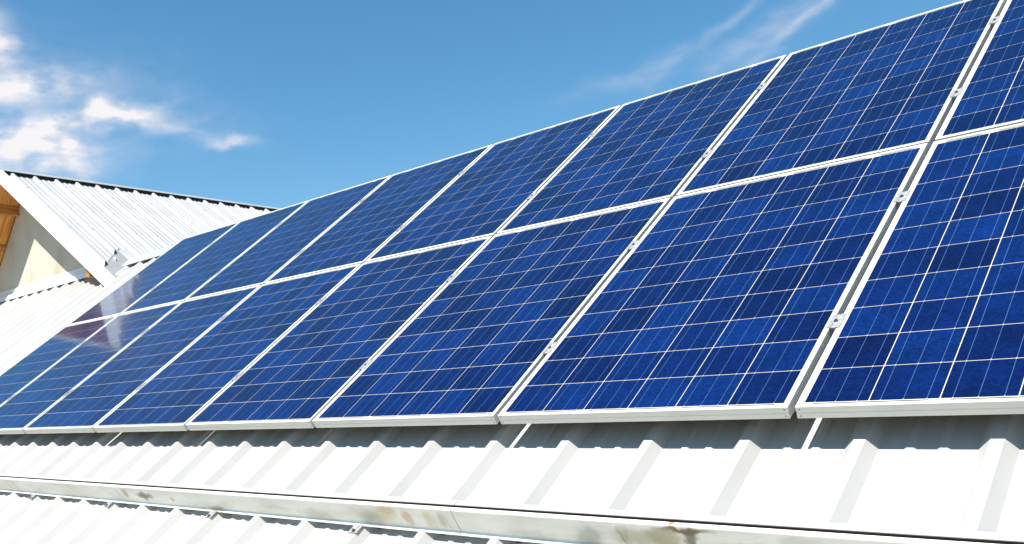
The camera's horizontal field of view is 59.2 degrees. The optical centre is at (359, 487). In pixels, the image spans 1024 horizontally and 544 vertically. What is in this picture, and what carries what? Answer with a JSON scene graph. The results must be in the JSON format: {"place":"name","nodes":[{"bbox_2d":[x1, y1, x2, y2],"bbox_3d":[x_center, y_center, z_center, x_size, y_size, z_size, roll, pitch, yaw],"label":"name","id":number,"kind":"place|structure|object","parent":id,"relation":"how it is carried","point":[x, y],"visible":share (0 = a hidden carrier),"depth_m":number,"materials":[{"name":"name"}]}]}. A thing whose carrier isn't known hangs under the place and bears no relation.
{"place":"outdoors","nodes":[
{"label":"outdoors","id":0,"kind":"place"},
{"bbox_2d":[0,0,963,207],"label":"sky","id":1,"kind":"structure","parent":0,"point":[271,103],"materials":[{"name":"blue"}]},
{"label":"ground","id":2,"kind":"structure","parent":0,"visible":0},
{"bbox_2d":[0,168,281,301],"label":"gabled wing","id":3,"kind":"structure","parent":2,"relation":"on","point":[56,231],"depth_m":11.92,"materials":[{"name":"white metal"}]},
{"bbox_2d":[0,244,1023,543],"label":"house","id":4,"kind":"structure","parent":2,"relation":"on","point":[950,472],"depth_m":3.06,"materials":[{"name":"metal"}]},
{"bbox_2d":[0,473,460,535],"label":"snow guard","id":5,"kind":"object","parent":4,"relation":"on","point":[360,513],"visible":1,"depth_m":3.57,"materials":[{"name":"metal"}]},
{"bbox_2d":[451,501,1023,543],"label":"gutter","id":6,"kind":"object","parent":4,"relation":"on","point":[541,524],"visible":1,"depth_m":2.32,"materials":[{"name":"metal"}]},
{"bbox_3d":[-0.615,-0.556,4.827,0.058,0.060,8.240,-8,8,-43],"label":"mounting rail","id":7,"kind":"object","parent":4,"relation":"attached to","visible":0},
{"bbox_2d":[0,315,117,405],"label":"solar panel","id":8,"kind":"object","parent":7,"relation":"attached to","point":[25,371],"visible":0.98,"depth_m":7.67,"materials":[{"name":"glass"}]},
{"bbox_2d":[0,302,181,433],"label":"solar panel","id":9,"kind":"object","parent":7,"relation":"attached to","point":[28,404],"visible":0.99,"depth_m":6.82,"materials":[{"name":"glass"}]},
{"bbox_2d":[23,285,261,433],"bbox_3d":[-1.495,-0.898,6.136,0.992,0.040,1.651,3,42,46],"label":"solar panel","id":10,"kind":"object","parent":7,"relation":"attached to","point":[88,404],"visible":1,"depth_m":6.06,"materials":[{"name":"glass"}]},
{"bbox_2d":[93,264,361,432],"bbox_3d":[-0.793,-0.861,5.407,0.992,0.039,1.651,3,42,46],"label":"solar panel","id":11,"kind":"object","parent":7,"relation":"attached to","point":[183,389],"visible":0.99,"depth_m":5.32,"materials":[{"name":"glass"}]},
{"bbox_2d":[231,372,242,381],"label":"panel clamp","id":12,"kind":"object","parent":7,"relation":"attached to","point":[236,376],"visible":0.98,"depth_m":4.83,"materials":[{"name":"metal"}]},
{"bbox_2d":[186,236,491,430],"bbox_3d":[-0.090,-0.827,4.680,0.992,0.039,1.651,3,42,46],"label":"solar panel","id":13,"kind":"object","parent":7,"relation":"attached to","point":[303,372],"visible":1,"depth_m":4.58,"materials":[{"name":"glass"}]},
{"bbox_2d":[358,360,372,370],"bbox_3d":[0.034,-0.561,4.109,0.037,0.036,0.074,3,42,46],"label":"panel clamp","id":14,"kind":"object","parent":7,"relation":"attached to","point":[365,365],"visible":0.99,"depth_m":4.10,"materials":[{"name":"metal"}]},
{"bbox_2d":[312,198,670,427],"bbox_3d":[0.611,-0.791,3.952,0.992,0.039,1.651,3,42,46],"label":"solar panel","id":15,"kind":"object","parent":7,"relation":"on","point":[482,329],"visible":1,"depth_m":3.84,"materials":[{"name":"glass"}]},
{"bbox_2d":[541,342,557,355],"bbox_3d":[0.735,-0.524,3.381,0.037,0.036,0.074,3,42,46],"label":"panel clamp","id":16,"kind":"object","parent":7,"relation":"attached to","point":[549,348],"visible":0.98,"depth_m":3.37,"materials":[{"name":"metal"}]},
{"bbox_2d":[498,143,928,423],"bbox_3d":[1.313,-0.755,3.223,0.992,0.040,1.651,3,42,46],"label":"solar panel","id":17,"kind":"object","parent":7,"relation":"attached to","point":[727,302],"visible":0.99,"depth_m":3.09,"materials":[{"name":"glass"}]},
{"bbox_2d":[826,313,845,336],"bbox_3d":[1.438,-0.490,2.654,0.037,0.036,0.074,3,42,46],"label":"panel clamp","id":18,"kind":"object","parent":7,"relation":"attached to","point":[835,321],"visible":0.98,"depth_m":2.64,"materials":[{"name":"metal"}]},
{"bbox_2d":[795,123,1023,417],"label":"solar panel","id":19,"kind":"object","parent":7,"relation":"attached to","point":[932,324],"visible":1,"depth_m":2.51,"materials":[{"name":"glass"}]},
{"bbox_3d":[-0.170,-1.061,5.231,0.058,0.060,8.240,-8,8,-43],"label":"mounting rail","id":20,"kind":"object","parent":4,"relation":"attached to","visible":0},
{"bbox_2d":[315,297,325,304],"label":"panel clamp","id":21,"kind":"object","parent":20,"relation":"attached to","point":[320,300],"visible":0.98,"depth_m":5.23,"materials":[{"name":"metal"}]},
{"bbox_2d":[445,273,457,282],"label":"panel clamp","id":22,"kind":"object","parent":20,"relation":"attached to","point":[452,276],"visible":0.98,"depth_m":4.50,"materials":[{"name":"metal"}]},
{"bbox_2d":[626,239,640,251],"bbox_3d":[1.181,-1.031,3.786,0.037,0.036,0.074,3,42,46],"label":"panel clamp","id":23,"kind":"object","parent":20,"relation":"attached to","point":[632,245],"visible":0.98,"depth_m":3.77,"materials":[{"name":"metal"}]},
{"bbox_2d":[893,190,909,210],"bbox_3d":[1.885,-0.998,3.060,0.037,0.036,0.074,3,42,46],"label":"panel clamp","id":24,"kind":"object","parent":20,"relation":"attached to","point":[900,197],"visible":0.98,"depth_m":3.05,"materials":[{"name":"metal"}]},
{"bbox_3d":[0.326,-1.625,5.681,0.058,0.060,8.240,-8,8,-43],"label":"mounting rail","id":25,"kind":"object","parent":4,"relation":"attached to","visible":0},
{"bbox_2d":[68,221,239,325],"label":"solar panel","id":26,"kind":"object","parent":25,"relation":"attached to","point":[119,300],"visible":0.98,"depth_m":8.40,"materials":[{"name":"glass"}]},
{"bbox_2d":[121,200,308,313],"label":"solar panel","id":27,"kind":"object","parent":25,"relation":"attached to","point":[197,272],"visible":0.97,"depth_m":7.67,"materials":[{"name":"glass"}]},
{"bbox_2d":[185,175,390,300],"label":"solar panel","id":28,"kind":"object","parent":25,"relation":"attached to","point":[264,259],"visible":0.98,"depth_m":6.93,"materials":[{"name":"glass"}]},
{"bbox_2d":[265,145,492,283],"bbox_3d":[0.151,-1.935,6.266,0.992,0.040,1.650,3,42,46],"label":"solar panel","id":29,"kind":"object","parent":25,"relation":"attached to","point":[365,229],"visible":1,"depth_m":6.20,"materials":[{"name":"glass"}]},
{"bbox_2d":[365,106,620,261],"bbox_3d":[0.854,-1.900,5.537,0.992,0.041,1.650,3,42,46],"label":"solar panel","id":30,"kind":"object","parent":25,"relation":"attached to","point":[491,190],"visible":0.98,"depth_m":5.46,"materials":[{"name":"glass"}]},
{"bbox_2d":[526,192,536,200],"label":"panel clamp","id":31,"kind":"object","parent":25,"relation":"attached to","point":[530,196],"visible":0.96,"depth_m":4.95,"materials":[{"name":"metal"}]},
{"bbox_2d":[497,55,786,233],"bbox_3d":[1.556,-1.864,4.810,0.992,0.039,1.650,3,42,46],"label":"solar panel","id":32,"kind":"object","parent":25,"relation":"attached to","point":[650,148],"visible":1,"depth_m":4.73,"materials":[{"name":"glass"}]},
{"bbox_2d":[700,149,712,160],"bbox_3d":[1.672,-1.590,4.232,0.037,0.036,0.074,3,42,46],"label":"panel clamp","id":33,"kind":"object","parent":25,"relation":"attached to","point":[705,155],"visible":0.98,"depth_m":4.22,"materials":[{"name":"metal"}]},
{"bbox_2d":[676,0,1007,195],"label":"solar panel","id":34,"kind":"object","parent":25,"relation":"attached to","point":[886,87],"visible":0.98,"depth_m":3.98,"materials":[{"name":"glass"}]},
{"bbox_2d":[949,87,963,103],"bbox_3d":[2.380,-1.560,3.509,0.037,0.036,0.074,3,42,46],"label":"panel clamp","id":35,"kind":"object","parent":25,"relation":"attached to","point":[955,93],"visible":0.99,"depth_m":3.50,"materials":[{"name":"metal"}]},
{"bbox_2d":[935,0,1023,140],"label":"solar panel","id":36,"kind":"object","parent":25,"relation":"attached to","point":[991,97],"visible":0.98,"depth_m":3.42,"materials":[{"name":"glass"}]},
{"bbox_3d":[0.770,-2.130,6.085,0.058,0.060,8.240,-8,8,-43],"label":"mounting rail","id":37,"kind":"object","parent":4,"relation":"attached to","visible":0},
{"bbox_2d":[756,82,767,92],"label":"panel clamp","id":38,"kind":"object","parent":37,"relation":"attached to","point":[760,87],"visible":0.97,"depth_m":4.63,"materials":[{"name":"metal"}]},
{"bbox_2d":[988,15,1000,30],"bbox_3d":[2.821,-2.061,3.910,0.037,0.036,0.074,3,42,46],"label":"panel clamp","id":39,"kind":"object","parent":37,"relation":"attached to","point":[993,21],"visible":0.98,"depth_m":3.90,"materials":[{"name":"metal"}]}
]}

